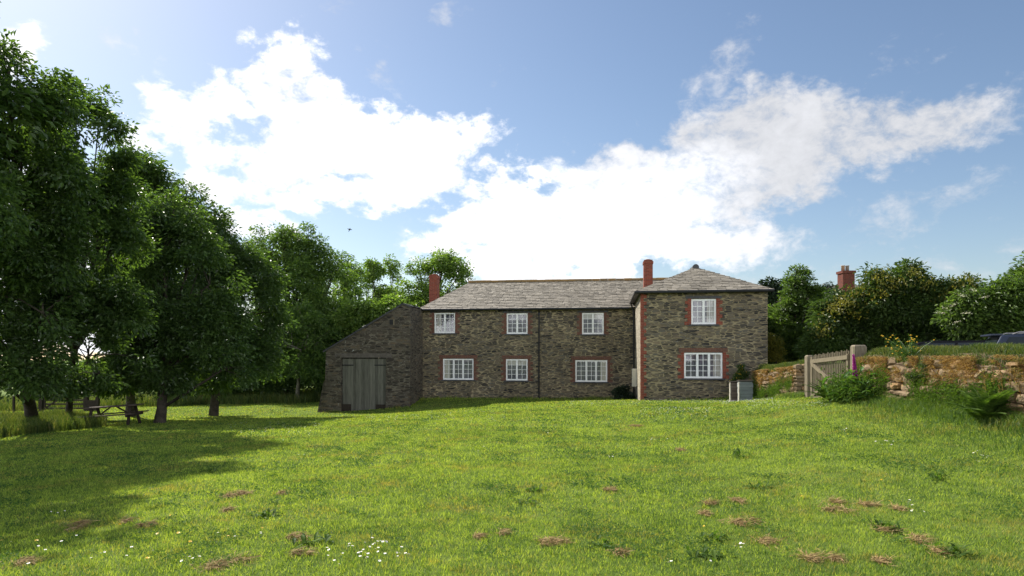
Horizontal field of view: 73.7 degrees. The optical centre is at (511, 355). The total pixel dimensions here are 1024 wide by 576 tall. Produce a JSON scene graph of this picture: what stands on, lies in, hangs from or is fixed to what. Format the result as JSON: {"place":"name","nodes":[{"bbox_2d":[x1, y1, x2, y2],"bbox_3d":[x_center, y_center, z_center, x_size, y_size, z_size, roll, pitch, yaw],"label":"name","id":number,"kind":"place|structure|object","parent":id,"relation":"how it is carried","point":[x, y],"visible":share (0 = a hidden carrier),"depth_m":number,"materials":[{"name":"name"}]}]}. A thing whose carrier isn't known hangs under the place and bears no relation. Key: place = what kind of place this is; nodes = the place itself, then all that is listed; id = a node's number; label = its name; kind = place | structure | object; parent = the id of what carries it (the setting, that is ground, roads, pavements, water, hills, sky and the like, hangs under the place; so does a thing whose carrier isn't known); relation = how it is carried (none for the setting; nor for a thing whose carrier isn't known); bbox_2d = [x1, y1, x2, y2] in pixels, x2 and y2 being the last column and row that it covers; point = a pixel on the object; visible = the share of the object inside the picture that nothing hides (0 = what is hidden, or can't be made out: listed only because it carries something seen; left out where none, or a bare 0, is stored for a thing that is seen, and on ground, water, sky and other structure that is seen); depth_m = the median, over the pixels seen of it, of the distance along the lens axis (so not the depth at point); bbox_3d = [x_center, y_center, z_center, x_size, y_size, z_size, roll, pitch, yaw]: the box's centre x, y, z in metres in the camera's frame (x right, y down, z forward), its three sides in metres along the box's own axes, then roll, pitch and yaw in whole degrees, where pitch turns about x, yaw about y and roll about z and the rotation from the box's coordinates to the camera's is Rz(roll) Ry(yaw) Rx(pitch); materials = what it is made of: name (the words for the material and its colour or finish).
{"place":"outdoors","nodes":[
{"label":"outdoors","id":0,"kind":"place"},
{"bbox_2d":[0,388,320,437],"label":"long grass","id":1,"kind":"structure","parent":0,"point":[19,424],"depth_m":41.04,"materials":[{"name":"green plant"}]},
{"bbox_2d":[0,360,1023,575],"bbox_3d":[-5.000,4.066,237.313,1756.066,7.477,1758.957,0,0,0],"label":"lawn","id":2,"kind":"structure","parent":0,"point":[617,500],"depth_m":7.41,"materials":[{"name":"green plant"}]},
{"bbox_2d":[0,554,48,570],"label":"hay clump","id":3,"kind":"object","parent":2,"relation":"on","point":[28,559],"visible":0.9,"depth_m":5.61,"materials":[{"name":"brown plant"}]},
{"bbox_2d":[0,1,70,161],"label":"broadleaf tree","id":4,"kind":"object","parent":2,"relation":"on","point":[11,142],"visible":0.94,"depth_m":17.41,"materials":[{"name":"green plant"}]},
{"bbox_2d":[38,398,43,411],"bbox_3d":[-26.549,2.699,38.500,0.200,1.580,0.200,0,0,0],"label":"fence post","id":5,"kind":"object","parent":2,"relation":"on","point":[40,404],"visible":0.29,"depth_m":38.40,"materials":[{"name":"brown wood"}]},
{"bbox_2d":[0,29,117,417],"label":"broadleaf tree","id":6,"kind":"object","parent":2,"relation":"on","point":[28,255],"visible":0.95,"depth_m":19.41,"materials":[{"name":"green plant"}]},
{"bbox_2d":[57,517,99,530],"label":"hay clump","id":7,"kind":"object","parent":2,"relation":"on","point":[80,522],"visible":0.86,"depth_m":7.05,"materials":[{"name":"brown plant"}]},
{"bbox_2d":[62,520,94,531],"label":"hay clump","id":8,"kind":"object","parent":2,"relation":"on","point":[77,527],"visible":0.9,"depth_m":6.84,"materials":[{"name":"brown plant"}]},
{"bbox_2d":[1,68,163,412],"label":"broadleaf tree","id":9,"kind":"object","parent":2,"relation":"on","point":[123,309],"visible":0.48,"depth_m":22.25,"materials":[{"name":"green plant"}]},
{"bbox_2d":[84,397,88,410],"bbox_3d":[-24.002,2.586,38.500,0.200,1.680,0.200,0,0,0],"label":"fence post","id":10,"kind":"object","parent":2,"relation":"on","point":[85,402],"visible":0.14,"depth_m":38.40,"materials":[{"name":"brown wood"}]},
{"bbox_2d":[44,395,83,409],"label":"field gate","id":11,"kind":"structure","parent":10,"relation":"attached to","point":[49,404],"depth_m":38.48,"materials":[{"name":"grey wood"}]},
{"bbox_2d":[87,394,94,410],"bbox_3d":[-23.404,2.476,38.000,0.460,1.350,0.050,0,0,0],"label":"railed fence","id":12,"kind":"object","parent":2,"relation":"on","point":[90,403],"visible":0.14,"depth_m":37.98,"materials":[{"name":"brown wood"}]},
{"bbox_2d":[77,403,148,425],"bbox_3d":[-15.147,2.310,25.997,1.900,0.800,1.620,-4,0,-8],"label":"picnic table","id":13,"kind":"object","parent":2,"relation":"on","point":[130,413],"visible":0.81,"depth_m":25.87,"materials":[{"name":"brown wood"}]},
{"bbox_2d":[76,139,217,416],"bbox_3d":[-16.033,-3.060,29.791,7.298,12.825,4.959,0,0,20],"label":"broadleaf tree","id":14,"kind":"object","parent":2,"relation":"on","point":[153,173],"visible":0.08,"depth_m":29.62,"materials":[{"name":"green plant"}]},
{"bbox_2d":[134,518,159,527],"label":"hay clump","id":15,"kind":"object","parent":2,"relation":"on","point":[145,523],"visible":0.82,"depth_m":6.89,"materials":[{"name":"brown plant"}]},
{"bbox_2d":[85,185,263,422],"bbox_3d":[-13.354,-1.856,27.030,7.101,9.854,4.160,0,0,0],"label":"broadleaf tree","id":16,"kind":"object","parent":2,"relation":"on","point":[189,324],"visible":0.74,"depth_m":26.43,"materials":[{"name":"green plant"}]},
{"bbox_2d":[195,465,219,474],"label":"lawn weed","id":17,"kind":"object","parent":2,"relation":"on","point":[209,469],"visible":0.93,"depth_m":11.02,"materials":[{"name":"green plant"}]},
{"bbox_2d":[145,178,301,415],"bbox_3d":[-14.240,-2.556,33.155,7.477,11.923,5.751,0,0,0],"label":"broadleaf tree","id":18,"kind":"object","parent":2,"relation":"on","point":[267,290],"visible":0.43,"depth_m":32.55,"materials":[{"name":"green plant"}]},
{"bbox_2d":[215,489,240,498],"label":"hay clump","id":19,"kind":"object","parent":2,"relation":"on","point":[228,495],"visible":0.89,"depth_m":8.52,"materials":[{"name":"beige plant"}]},
{"bbox_2d":[190,548,276,574],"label":"hay clump","id":20,"kind":"object","parent":2,"relation":"on","point":[215,564],"visible":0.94,"depth_m":5.44,"materials":[{"name":"brown plant"}]},
{"bbox_2d":[234,489,256,497],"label":"hay clump","id":21,"kind":"object","parent":2,"relation":"on","point":[242,492],"visible":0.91,"depth_m":8.67,"materials":[{"name":"beige plant"}]},
{"bbox_2d":[156,314,342,397],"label":"hedgerow","id":22,"kind":"object","parent":2,"relation":"on","point":[278,387],"visible":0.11,"depth_m":45.30,"materials":[{"name":"green plant"}]},
{"bbox_2d":[247,508,281,519],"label":"lawn weed","id":23,"kind":"object","parent":2,"relation":"on","point":[265,513],"visible":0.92,"depth_m":7.19,"materials":[{"name":"green plant"}]},
{"bbox_2d":[281,531,314,541],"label":"hay clump","id":24,"kind":"object","parent":2,"relation":"on","point":[292,535],"visible":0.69,"depth_m":6.25,"materials":[{"name":"brown plant"}]},
{"bbox_2d":[243,220,361,389],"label":"broadleaf tree","id":25,"kind":"object","parent":2,"relation":"on","point":[305,267],"visible":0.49,"depth_m":47.26,"materials":[{"name":"green plant"}]},
{"bbox_2d":[287,545,323,558],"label":"hay clump","id":26,"kind":"object","parent":2,"relation":"on","point":[298,550],"visible":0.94,"depth_m":5.73,"materials":[{"name":"beige plant"}]},
{"bbox_2d":[271,293,340,397],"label":"broadleaf tree","id":27,"kind":"object","parent":2,"relation":"on","point":[311,362],"visible":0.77,"depth_m":43.68,"materials":[{"name":"green plant"}]},
{"bbox_2d":[292,532,334,550],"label":"lawn weed","id":28,"kind":"object","parent":2,"relation":"on","point":[305,541],"visible":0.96,"depth_m":6.05,"materials":[{"name":"green plant"}]},
{"bbox_2d":[329,257,369,304],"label":"ash tree","id":29,"kind":"object","parent":2,"relation":"on","point":[361,272],"visible":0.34,"depth_m":61.58,"materials":[{"name":"green plant"}]},
{"bbox_2d":[319,292,419,347],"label":"hazel bush","id":30,"kind":"object","parent":2,"relation":"on","point":[354,315],"visible":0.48,"depth_m":45.20,"materials":[{"name":"green plant"}]},
{"bbox_2d":[317,303,422,411],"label":"stone barn","id":31,"kind":"structure","parent":2,"relation":"on","point":[376,363],"depth_m":35.68,"materials":[{"name":"stone"}]},
{"bbox_2d":[342,359,363,410],"bbox_3d":[-8.338,1.631,35.825,1.200,2.939,0.081,0,0,8],"label":"door","id":32,"kind":"structure","parent":31,"relation":"in","point":[353,369],"depth_m":35.81,"materials":[{"name":"grey wood"}]},
{"bbox_2d":[364,359,385,409],"bbox_3d":[-7.135,1.631,35.657,1.200,2.939,0.079,0,0,8],"label":"door","id":33,"kind":"structure","parent":31,"relation":"in","point":[374,369],"depth_m":35.66,"materials":[{"name":"grey wood"}]},
{"bbox_2d":[358,256,391,303],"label":"ash tree","id":34,"kind":"object","parent":2,"relation":"on","point":[375,269],"visible":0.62,"depth_m":63.96,"materials":[{"name":"green plant"}]},
{"bbox_2d":[371,253,403,297],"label":"ash tree","id":35,"kind":"object","parent":2,"relation":"on","point":[393,271],"visible":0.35,"depth_m":65.64,"materials":[{"name":"green plant"}]},
{"bbox_2d":[395,246,474,306],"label":"ash tree","id":36,"kind":"object","parent":2,"relation":"on","point":[446,264],"visible":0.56,"depth_m":55.47,"materials":[{"name":"green plant"}]},
{"bbox_2d":[473,528,489,540],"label":"hay clump","id":37,"kind":"object","parent":2,"relation":"on","point":[479,535],"visible":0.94,"depth_m":6.20,"materials":[{"name":"beige plant"}]},
{"bbox_2d":[491,527,513,536],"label":"hay clump","id":38,"kind":"object","parent":2,"relation":"on","point":[504,531],"visible":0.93,"depth_m":6.34,"materials":[{"name":"beige plant"}]},
{"bbox_2d":[0,396,1023,575],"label":"clover","id":39,"kind":"object","parent":2,"relation":"on","point":[369,456],"visible":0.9,"depth_m":8.93,"materials":[{"name":"green plant"}]},
{"bbox_2d":[513,497,540,506],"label":"lawn weed","id":40,"kind":"object","parent":2,"relation":"on","point":[528,498],"visible":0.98,"depth_m":7.68,"materials":[{"name":"green plant"}]},
{"bbox_2d":[515,484,546,492],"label":"lawn weed","id":41,"kind":"object","parent":2,"relation":"on","point":[534,488],"visible":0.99,"depth_m":8.38,"materials":[{"name":"green plant"}]},
{"bbox_2d":[531,536,566,547],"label":"hay clump","id":42,"kind":"object","parent":2,"relation":"on","point":[543,540],"visible":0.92,"depth_m":5.98,"materials":[{"name":"beige plant"}]},
{"bbox_2d":[541,532,578,544],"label":"hay clump","id":43,"kind":"object","parent":2,"relation":"on","point":[558,540],"visible":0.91,"depth_m":6.01,"materials":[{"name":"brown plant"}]},
{"bbox_2d":[417,259,774,399],"bbox_3d":[3.388,-0.795,36.573,17.538,8.291,12.806,0,0,8],"label":"farmhouse","id":44,"kind":"object","parent":2,"relation":"on","point":[694,331],"visible":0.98,"depth_m":36.51,"materials":[{"name":"stone"}]},
{"bbox_2d":[435,313,454,332],"bbox_3d":[-3.676,-1.788,37.631,1.160,1.214,0.200,0,0,8],"label":"window","id":45,"kind":"structure","parent":44,"relation":"in","point":[444,322],"depth_m":37.67,"materials":[{"name":"white paint"}]},
{"bbox_2d":[443,359,473,379],"bbox_3d":[-2.926,0.750,37.527,1.710,1.250,0.200,0,0,8],"label":"window","id":46,"kind":"structure","parent":44,"relation":"in","point":[453,369],"depth_m":37.54,"materials":[{"name":"white paint"}]},
{"bbox_2d":[506,359,527,379],"bbox_3d":[0.277,0.770,37.083,1.184,1.255,0.200,0,0,8],"label":"window","id":47,"kind":"structure","parent":44,"relation":"in","point":[516,369],"depth_m":37.10,"materials":[{"name":"white paint"}]},
{"bbox_2d":[507,313,527,333],"bbox_3d":[0.296,-1.733,37.080,1.145,1.217,0.200,0,0,8],"label":"window","id":48,"kind":"structure","parent":44,"relation":"in","point":[517,323],"depth_m":37.10,"materials":[{"name":"white paint"}]},
{"bbox_2d":[575,360,606,381],"bbox_3d":[4.245,0.825,36.532,1.696,1.257,0.200,0,0,8],"label":"window","id":49,"kind":"structure","parent":44,"relation":"in","point":[585,370],"depth_m":36.54,"materials":[{"name":"white paint"}]},
{"bbox_2d":[582,313,603,333],"bbox_3d":[4.330,-1.706,36.520,1.149,1.238,0.200,0,0,8],"label":"window","id":50,"kind":"structure","parent":44,"relation":"in","point":[592,323],"depth_m":36.54,"materials":[{"name":"white paint"}]},
{"bbox_2d":[684,353,721,377],"bbox_3d":[8.347,0.434,29.855,1.625,1.215,0.200,0,0,8],"label":"window","id":51,"kind":"structure","parent":44,"relation":"in","point":[696,365],"depth_m":29.87,"materials":[{"name":"white paint"}]},
{"bbox_2d":[691,299,715,323],"bbox_3d":[8.364,-1.913,29.853,1.053,1.200,0.200,0,0,8],"label":"window","id":52,"kind":"structure","parent":44,"relation":"in","point":[703,311],"depth_m":29.82,"materials":[{"name":"white paint"}]},
{"bbox_2d":[585,535,619,548],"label":"lawn weed","id":53,"kind":"object","parent":2,"relation":"on","point":[604,541],"visible":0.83,"depth_m":5.89,"materials":[{"name":"green plant"}]},
{"bbox_2d":[607,544,632,556],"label":"hay clump","id":54,"kind":"object","parent":2,"relation":"on","point":[622,550],"visible":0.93,"depth_m":5.64,"materials":[{"name":"brown plant"}]},
{"bbox_2d":[610,384,635,399],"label":"shrub","id":55,"kind":"object","parent":2,"relation":"on","point":[621,392],"visible":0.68,"depth_m":34.36,"materials":[{"name":"green plant"}]},
{"bbox_2d":[692,531,727,543],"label":"lawn weed","id":56,"kind":"object","parent":2,"relation":"on","point":[712,534],"visible":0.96,"depth_m":6.02,"materials":[{"name":"green plant"}]},
{"bbox_2d":[686,544,740,561],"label":"lawn weed","id":57,"kind":"object","parent":2,"relation":"on","point":[705,549],"visible":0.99,"depth_m":5.52,"materials":[{"name":"green plant"}]},
{"bbox_2d":[728,381,737,400],"bbox_3d":[8.536,1.395,26.097,0.471,0.820,0.451,0,0,8],"label":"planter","id":58,"kind":"object","parent":2,"relation":"on","point":[733,393],"visible":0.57,"depth_m":25.91,"materials":[{"name":"grey wood"}]},
{"bbox_2d":[718,496,747,504],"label":"hay clump","id":59,"kind":"object","parent":2,"relation":"on","point":[737,499],"visible":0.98,"depth_m":7.51,"materials":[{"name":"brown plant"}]},
{"bbox_2d":[726,448,752,457],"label":"lawn weed","id":60,"kind":"object","parent":2,"relation":"on","point":[736,453],"visible":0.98,"depth_m":10.40,"materials":[{"name":"green plant"}]},
{"bbox_2d":[737,380,753,400],"bbox_3d":[8.672,1.337,25.431,0.539,0.837,0.519,0,0,8],"label":"wooden box stack","id":61,"kind":"object","parent":2,"relation":"on","point":[745,389],"visible":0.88,"depth_m":25.20,"materials":[{"name":"grey wood"}]},
{"bbox_2d":[728,363,749,382],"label":"flowering shrub","id":62,"kind":"object","parent":61,"relation":"in","point":[741,374],"visible":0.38,"depth_m":28.79,"materials":[{"name":"green plant"}]},
{"bbox_2d":[718,512,774,531],"bbox_3d":[2.273,1.611,6.556,0.677,0.148,0.603,0,0,-40],"label":"hay clump","id":63,"kind":"object","parent":2,"relation":"on","point":[739,521],"visible":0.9,"depth_m":6.58,"materials":[{"name":"beige plant"}]},
{"bbox_2d":[740,481,774,489],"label":"lawn weed","id":64,"kind":"object","parent":2,"relation":"on","point":[758,484],"visible":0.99,"depth_m":8.16,"materials":[{"name":"green plant"}]},
{"bbox_2d":[751,534,789,548],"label":"hay clump","id":65,"kind":"object","parent":2,"relation":"on","point":[767,540],"visible":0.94,"depth_m":5.88,"materials":[{"name":"beige plant"}]},
{"bbox_2d":[768,332,788,363],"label":"gorse bush","id":66,"kind":"object","parent":2,"relation":"on","point":[776,348],"visible":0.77,"depth_m":30.81,"materials":[{"name":"green plant"}]},
{"bbox_2d":[749,359,830,397],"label":"dry stone wall","id":67,"kind":"structure","parent":2,"relation":"on","point":[779,378],"depth_m":23.76,"materials":[{"name":"brown stone"}]},
{"bbox_2d":[768,263,826,363],"bbox_3d":[13.992,-1.914,33.966,4.300,5.449,2.896,0,0,0],"label":"beech tree","id":68,"kind":"object","parent":2,"relation":"on","point":[798,290],"visible":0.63,"depth_m":33.63,"materials":[{"name":"green plant"}]},
{"bbox_2d":[757,276,842,361],"bbox_3d":[15.273,-1.689,36.865,5.001,5.386,3.976,0,0,0],"label":"dark bush","id":69,"kind":"object","parent":2,"relation":"on","point":[773,297],"visible":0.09,"depth_m":36.69,"materials":[{"name":"green plant"}]},
{"bbox_2d":[805,355,812,396],"bbox_3d":[9.115,0.784,20.950,0.190,1.587,0.260,0,0,6],"label":"gate post","id":70,"kind":"object","parent":2,"relation":"on","point":[807,374],"visible":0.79,"depth_m":20.83,"materials":[{"name":"brown wood"}]},
{"bbox_2d":[788,547,852,563],"bbox_3d":[2.445,1.601,5.378,0.472,0.120,0.444,0,0,39],"label":"hay clump","id":71,"kind":"object","parent":2,"relation":"on","point":[813,557],"visible":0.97,"depth_m":5.38,"materials":[{"name":"beige plant"}]},
{"bbox_2d":[802,378,838,400],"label":"fern","id":72,"kind":"object","parent":2,"relation":"on","point":[823,394],"visible":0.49,"depth_m":17.03,"materials":[{"name":"green plant"}]},
{"bbox_2d":[791,501,863,515],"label":"hay clump","id":73,"kind":"object","parent":2,"relation":"on","point":[830,507],"visible":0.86,"depth_m":6.93,"materials":[{"name":"beige plant"}]},
{"bbox_2d":[810,350,849,397],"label":"wooden gate","id":74,"kind":"structure","parent":2,"relation":"on","point":[833,358],"depth_m":19.35,"materials":[{"name":"beige wood"}]},
{"bbox_2d":[823,281,843,362],"bbox_3d":[18.828,-1.781,39.941,2.629,5.182,2.050,0,0,0],"label":"evergreen shrub","id":75,"kind":"object","parent":2,"relation":"on","point":[829,285],"visible":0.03,"depth_m":39.81,"materials":[{"name":"green plant"}]},
{"bbox_2d":[817,546,853,564],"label":"hay clump","id":76,"kind":"object","parent":2,"relation":"on","point":[832,557],"visible":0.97,"depth_m":5.35,"materials":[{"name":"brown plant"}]},
{"bbox_2d":[822,495,854,504],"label":"hay clump","id":77,"kind":"object","parent":2,"relation":"on","point":[837,500],"visible":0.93,"depth_m":7.26,"materials":[{"name":"beige plant"}]},
{"bbox_2d":[792,274,901,361],"bbox_3d":[14.674,-1.377,29.005,5.650,4.375,3.409,0,0,0],"label":"hedge bush","id":78,"kind":"object","parent":2,"relation":"on","point":[838,325],"visible":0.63,"depth_m":28.32,"materials":[{"name":"green plant"}]},
{"bbox_2d":[809,347,890,403],"bbox_3d":[8.210,0.502,16.217,2.303,1.429,2.384,0,0,0],"label":"foxglove","id":79,"kind":"object","parent":2,"relation":"on","point":[853,386],"visible":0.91,"depth_m":16.07,"materials":[{"name":"green plant"}]},
{"bbox_2d":[828,265,878,325],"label":"neighbouring house","id":80,"kind":"structure","parent":2,"relation":"on","point":[845,275],"depth_m":58.00,"materials":[{"name":"brick"}]},
{"bbox_2d":[850,345,866,374],"bbox_3d":[8.880,0.541,17.500,0.300,1.622,0.300,0,0,6],"label":"gate post","id":81,"kind":"object","parent":2,"relation":"on","point":[859,350],"visible":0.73,"depth_m":17.36,"materials":[{"name":"beige stone"}]},
{"bbox_2d":[852,498,886,507],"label":"hay clump","id":82,"kind":"object","parent":2,"relation":"on","point":[868,503],"visible":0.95,"depth_m":7.06,"materials":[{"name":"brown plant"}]},
{"bbox_2d":[867,518,904,532],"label":"lawn weed","id":83,"kind":"object","parent":2,"relation":"on","point":[888,524],"visible":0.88,"depth_m":6.19,"materials":[{"name":"green plant"}]},
{"bbox_2d":[870,553,901,567],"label":"hay clump","id":84,"kind":"object","parent":2,"relation":"on","point":[878,559],"visible":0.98,"depth_m":5.26,"materials":[{"name":"beige plant"}]},
{"bbox_2d":[870,521,907,533],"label":"hay clump","id":85,"kind":"object","parent":2,"relation":"on","point":[886,529],"visible":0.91,"depth_m":6.13,"materials":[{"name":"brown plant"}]},
{"bbox_2d":[886,503,909,510],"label":"hay clump","id":86,"kind":"object","parent":2,"relation":"on","point":[897,507],"visible":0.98,"depth_m":6.83,"materials":[{"name":"beige plant"}]},
{"bbox_2d":[854,257,955,353],"bbox_3d":[16.156,-1.635,27.951,4.325,4.890,3.548,0,0,0],"label":"hedge bush","id":87,"kind":"object","parent":2,"relation":"on","point":[894,288],"visible":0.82,"depth_m":27.35,"materials":[{"name":"green plant"}]},
{"bbox_2d":[888,531,937,545],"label":"hay clump","id":88,"kind":"object","parent":2,"relation":"on","point":[918,538],"visible":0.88,"depth_m":5.80,"materials":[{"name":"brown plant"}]},
{"bbox_2d":[850,342,1023,418],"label":"dry stone wall","id":89,"kind":"structure","parent":2,"relation":"on","point":[952,371],"depth_m":12.88,"materials":[{"name":"brown stone"}]},
{"bbox_2d":[881,334,933,365],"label":"yellow flowers","id":90,"kind":"object","parent":89,"relation":"on","point":[906,353],"visible":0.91,"depth_m":14.61,"materials":[{"name":"green plant"}]},
{"bbox_2d":[902,357,928,384],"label":"bank bush","id":91,"kind":"object","parent":89,"relation":"on","point":[921,365],"visible":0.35,"depth_m":13.87,"materials":[{"name":"green plant"}]},
{"bbox_2d":[982,359,1023,397],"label":"pennywort stems","id":92,"kind":"object","parent":89,"relation":"on","point":[1000,373],"visible":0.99,"depth_m":10.90,"materials":[{"name":"green plant"}]},
{"bbox_2d":[923,470,954,480],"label":"lawn weed","id":93,"kind":"object","parent":2,"relation":"on","point":[930,474],"visible":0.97,"depth_m":7.96,"materials":[{"name":"green plant"}]},
{"bbox_2d":[926,545,952,556],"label":"hay clump","id":94,"kind":"object","parent":2,"relation":"on","point":[937,550],"visible":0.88,"depth_m":5.43,"materials":[{"name":"beige plant"}]},
{"bbox_2d":[915,271,985,340],"bbox_3d":[18.410,-1.314,27.999,5.312,4.248,3.078,0,0,0],"label":"hedge bush","id":95,"kind":"object","parent":2,"relation":"on","point":[963,282],"visible":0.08,"depth_m":27.27,"materials":[{"name":"green plant"}]},
{"bbox_2d":[935,542,975,557],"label":"lawn weed","id":96,"kind":"object","parent":2,"relation":"on","point":[952,549],"visible":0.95,"depth_m":5.40,"materials":[{"name":"green plant"}]},
{"bbox_2d":[930,271,1023,340],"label":"elder bush","id":97,"kind":"object","parent":2,"relation":"on","point":[976,313],"visible":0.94,"depth_m":24.53,"materials":[{"name":"green plant"}]},
{"bbox_2d":[945,383,1018,419],"bbox_3d":[7.825,0.771,11.167,1.267,0.657,1.718,0,0,25],"label":"fern","id":98,"kind":"object","parent":2,"relation":"on","point":[980,403],"visible":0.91,"depth_m":11.01,"materials":[{"name":"green plant"}]},
{"bbox_2d":[996,251,1023,285],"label":"hedge tree","id":99,"kind":"object","parent":2,"relation":"on","point":[1020,268],"visible":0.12,"depth_m":27.34,"materials":[{"name":"green plant"}]},
{"bbox_2d":[0,0,1023,359],"label":"sky","id":100,"kind":"structure","parent":0,"point":[746,140],"materials":[{"name":"blue"}]},
{"bbox_2d":[753,391,1023,459],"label":"rough grass","id":101,"kind":"structure","parent":0,"point":[944,412],"depth_m":12.25,"materials":[{"name":"green plant"}]},
{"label":"gravel drive","id":102,"kind":"structure","parent":0,"visible":0},
{"bbox_2d":[912,340,985,347],"bbox_3d":[15.211,0.206,24.495,4.125,1.488,1.744,0,0,25],"label":"parked car","id":103,"kind":"object","parent":102,"relation":"on","point":[951,343],"visible":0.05,"depth_m":23.71,"materials":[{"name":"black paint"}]},
{"bbox_2d":[980,331,1023,344],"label":"parked car","id":104,"kind":"object","parent":102,"relation":"on","point":[1016,338],"visible":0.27,"depth_m":17.23,"materials":[{"name":"blue paint"}]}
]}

